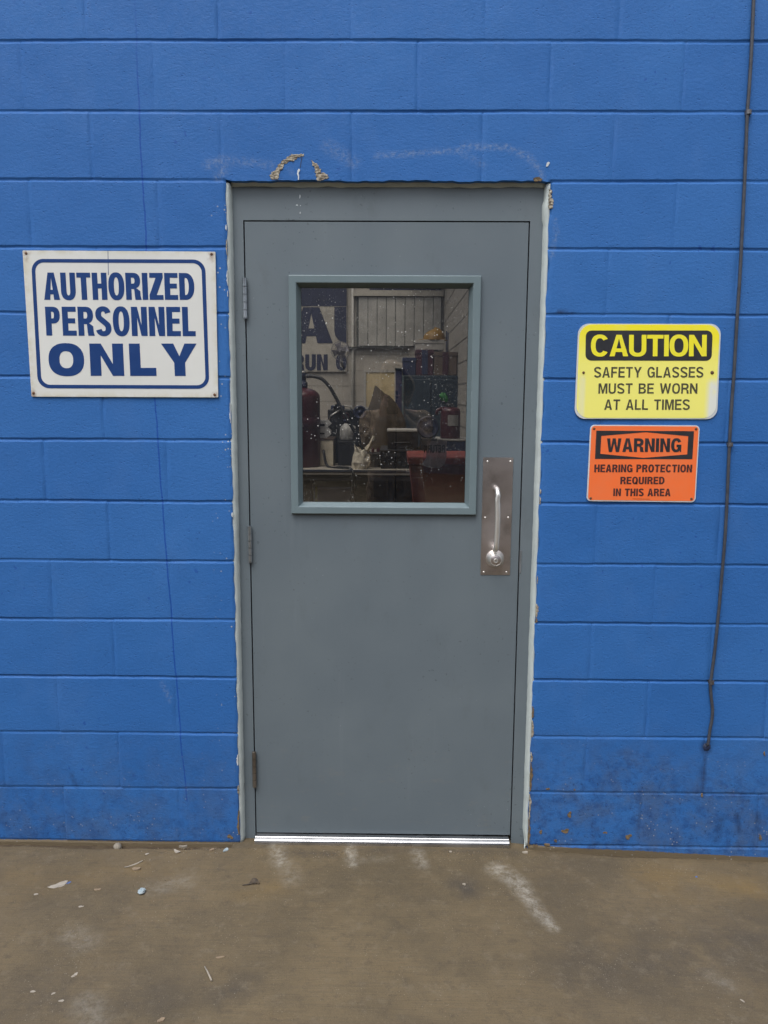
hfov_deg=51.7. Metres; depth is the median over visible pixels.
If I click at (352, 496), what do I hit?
loose cable
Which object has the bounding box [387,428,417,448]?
machine
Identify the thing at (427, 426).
grinding wheel
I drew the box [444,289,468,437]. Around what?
shop side wall
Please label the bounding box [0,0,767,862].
block wall
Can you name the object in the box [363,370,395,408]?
notice board
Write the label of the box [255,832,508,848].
threshold
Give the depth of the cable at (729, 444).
2.54 m
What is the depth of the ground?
2.35 m
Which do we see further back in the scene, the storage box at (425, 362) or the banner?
the banner
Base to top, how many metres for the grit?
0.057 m
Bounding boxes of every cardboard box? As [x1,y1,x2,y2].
[320,436,335,465]
[414,340,444,351]
[433,352,457,375]
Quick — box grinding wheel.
[417,416,438,437]
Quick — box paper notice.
[421,440,446,467]
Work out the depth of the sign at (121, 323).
2.55 m
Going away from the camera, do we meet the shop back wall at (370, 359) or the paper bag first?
the paper bag
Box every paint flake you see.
[48,880,67,888]
[157,1017,164,1022]
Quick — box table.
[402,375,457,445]
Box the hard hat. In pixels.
[418,327,446,340]
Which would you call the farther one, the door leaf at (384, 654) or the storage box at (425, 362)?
the storage box at (425, 362)
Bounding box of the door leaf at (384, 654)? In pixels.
[245,222,528,834]
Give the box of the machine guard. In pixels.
[320,420,331,437]
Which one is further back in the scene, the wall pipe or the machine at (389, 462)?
the wall pipe
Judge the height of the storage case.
0.941 m
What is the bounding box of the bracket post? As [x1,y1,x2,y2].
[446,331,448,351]
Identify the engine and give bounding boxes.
[328,404,370,462]
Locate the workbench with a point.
(375, 484)
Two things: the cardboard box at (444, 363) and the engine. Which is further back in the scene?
the cardboard box at (444, 363)
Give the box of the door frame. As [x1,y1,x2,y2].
[225,182,550,847]
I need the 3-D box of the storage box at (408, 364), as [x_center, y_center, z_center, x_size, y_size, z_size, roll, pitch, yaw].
[0.262,-1.520,8.318,0.145,0.180,0.412,0,8,1]
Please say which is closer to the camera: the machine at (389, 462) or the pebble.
the pebble
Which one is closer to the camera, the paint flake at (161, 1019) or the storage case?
the paint flake at (161, 1019)
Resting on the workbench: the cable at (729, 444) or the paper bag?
the paper bag
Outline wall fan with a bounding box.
[331,341,349,367]
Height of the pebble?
0.024 m
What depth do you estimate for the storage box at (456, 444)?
5.74 m
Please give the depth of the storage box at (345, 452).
5.83 m
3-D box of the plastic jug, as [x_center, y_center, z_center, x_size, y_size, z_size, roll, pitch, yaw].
[-0.278,-0.611,5.912,0.104,0.154,0.104,-8,12,-44]
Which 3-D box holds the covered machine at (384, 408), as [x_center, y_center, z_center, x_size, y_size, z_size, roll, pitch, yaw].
[0.012,-0.241,6.803,0.428,1.665,0.466,0,8,1]
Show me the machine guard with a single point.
(324, 427)
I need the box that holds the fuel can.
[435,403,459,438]
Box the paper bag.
[351,436,375,468]
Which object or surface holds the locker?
on the shop floor
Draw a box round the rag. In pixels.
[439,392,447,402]
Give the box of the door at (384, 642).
[242,222,528,834]
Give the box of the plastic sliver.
[204,966,211,981]
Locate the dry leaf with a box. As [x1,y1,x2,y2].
[242,878,258,885]
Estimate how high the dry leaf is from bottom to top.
0.020 m
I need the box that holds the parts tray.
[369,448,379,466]
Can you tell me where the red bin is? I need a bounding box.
[407,451,464,501]
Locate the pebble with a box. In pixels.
[113,843,121,848]
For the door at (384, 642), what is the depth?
2.70 m
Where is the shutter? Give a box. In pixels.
[348,289,443,347]
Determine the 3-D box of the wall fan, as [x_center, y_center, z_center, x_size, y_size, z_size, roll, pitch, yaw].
[-0.543,-2.010,10.127,0.239,0.315,0.530,0,8,1]
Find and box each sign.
[23,250,217,396]
[575,324,720,418]
[587,425,699,501]
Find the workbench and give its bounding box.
[303,463,412,501]
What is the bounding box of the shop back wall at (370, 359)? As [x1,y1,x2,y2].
[306,288,443,419]
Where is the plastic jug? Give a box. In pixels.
[340,420,355,440]
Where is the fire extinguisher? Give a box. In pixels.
[302,371,364,467]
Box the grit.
[1,848,765,1019]
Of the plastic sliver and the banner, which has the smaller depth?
the plastic sliver
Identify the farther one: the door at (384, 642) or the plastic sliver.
the door at (384, 642)
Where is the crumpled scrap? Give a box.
[138,888,145,893]
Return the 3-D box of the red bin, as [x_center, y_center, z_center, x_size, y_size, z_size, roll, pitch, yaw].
[0.336,0.244,5.042,0.388,1.230,0.524,0,8,1]
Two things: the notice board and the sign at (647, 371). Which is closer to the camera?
the sign at (647, 371)
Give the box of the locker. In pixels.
[395,368,401,411]
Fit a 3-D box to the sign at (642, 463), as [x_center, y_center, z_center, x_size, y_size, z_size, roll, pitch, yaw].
[0.848,-0.158,2.596,0.358,0.252,0.006,0,8,1]
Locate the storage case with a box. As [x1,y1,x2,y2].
[313,481,354,501]
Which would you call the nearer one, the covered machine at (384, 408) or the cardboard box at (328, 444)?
the cardboard box at (328, 444)
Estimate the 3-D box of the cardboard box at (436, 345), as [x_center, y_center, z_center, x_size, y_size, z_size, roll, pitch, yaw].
[0.471,-1.737,8.284,0.302,0.103,0.352,0,8,1]
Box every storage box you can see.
[337,440,357,465]
[402,357,416,374]
[415,350,433,374]
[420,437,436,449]
[436,437,465,450]
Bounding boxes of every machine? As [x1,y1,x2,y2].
[368,386,405,449]
[380,445,423,468]
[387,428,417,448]
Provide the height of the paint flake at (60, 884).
0.005 m
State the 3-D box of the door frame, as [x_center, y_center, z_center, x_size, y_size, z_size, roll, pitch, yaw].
[0.005,0.070,2.736,1.026,2.269,0.179,0,8,1]
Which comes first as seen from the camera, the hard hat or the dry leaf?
the dry leaf
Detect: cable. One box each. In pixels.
[322,449,354,501]
[703,0,754,750]
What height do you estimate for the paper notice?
0.094 m
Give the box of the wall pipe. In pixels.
[351,288,353,408]
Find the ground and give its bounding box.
[0,835,767,1023]
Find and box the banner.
[301,288,346,371]

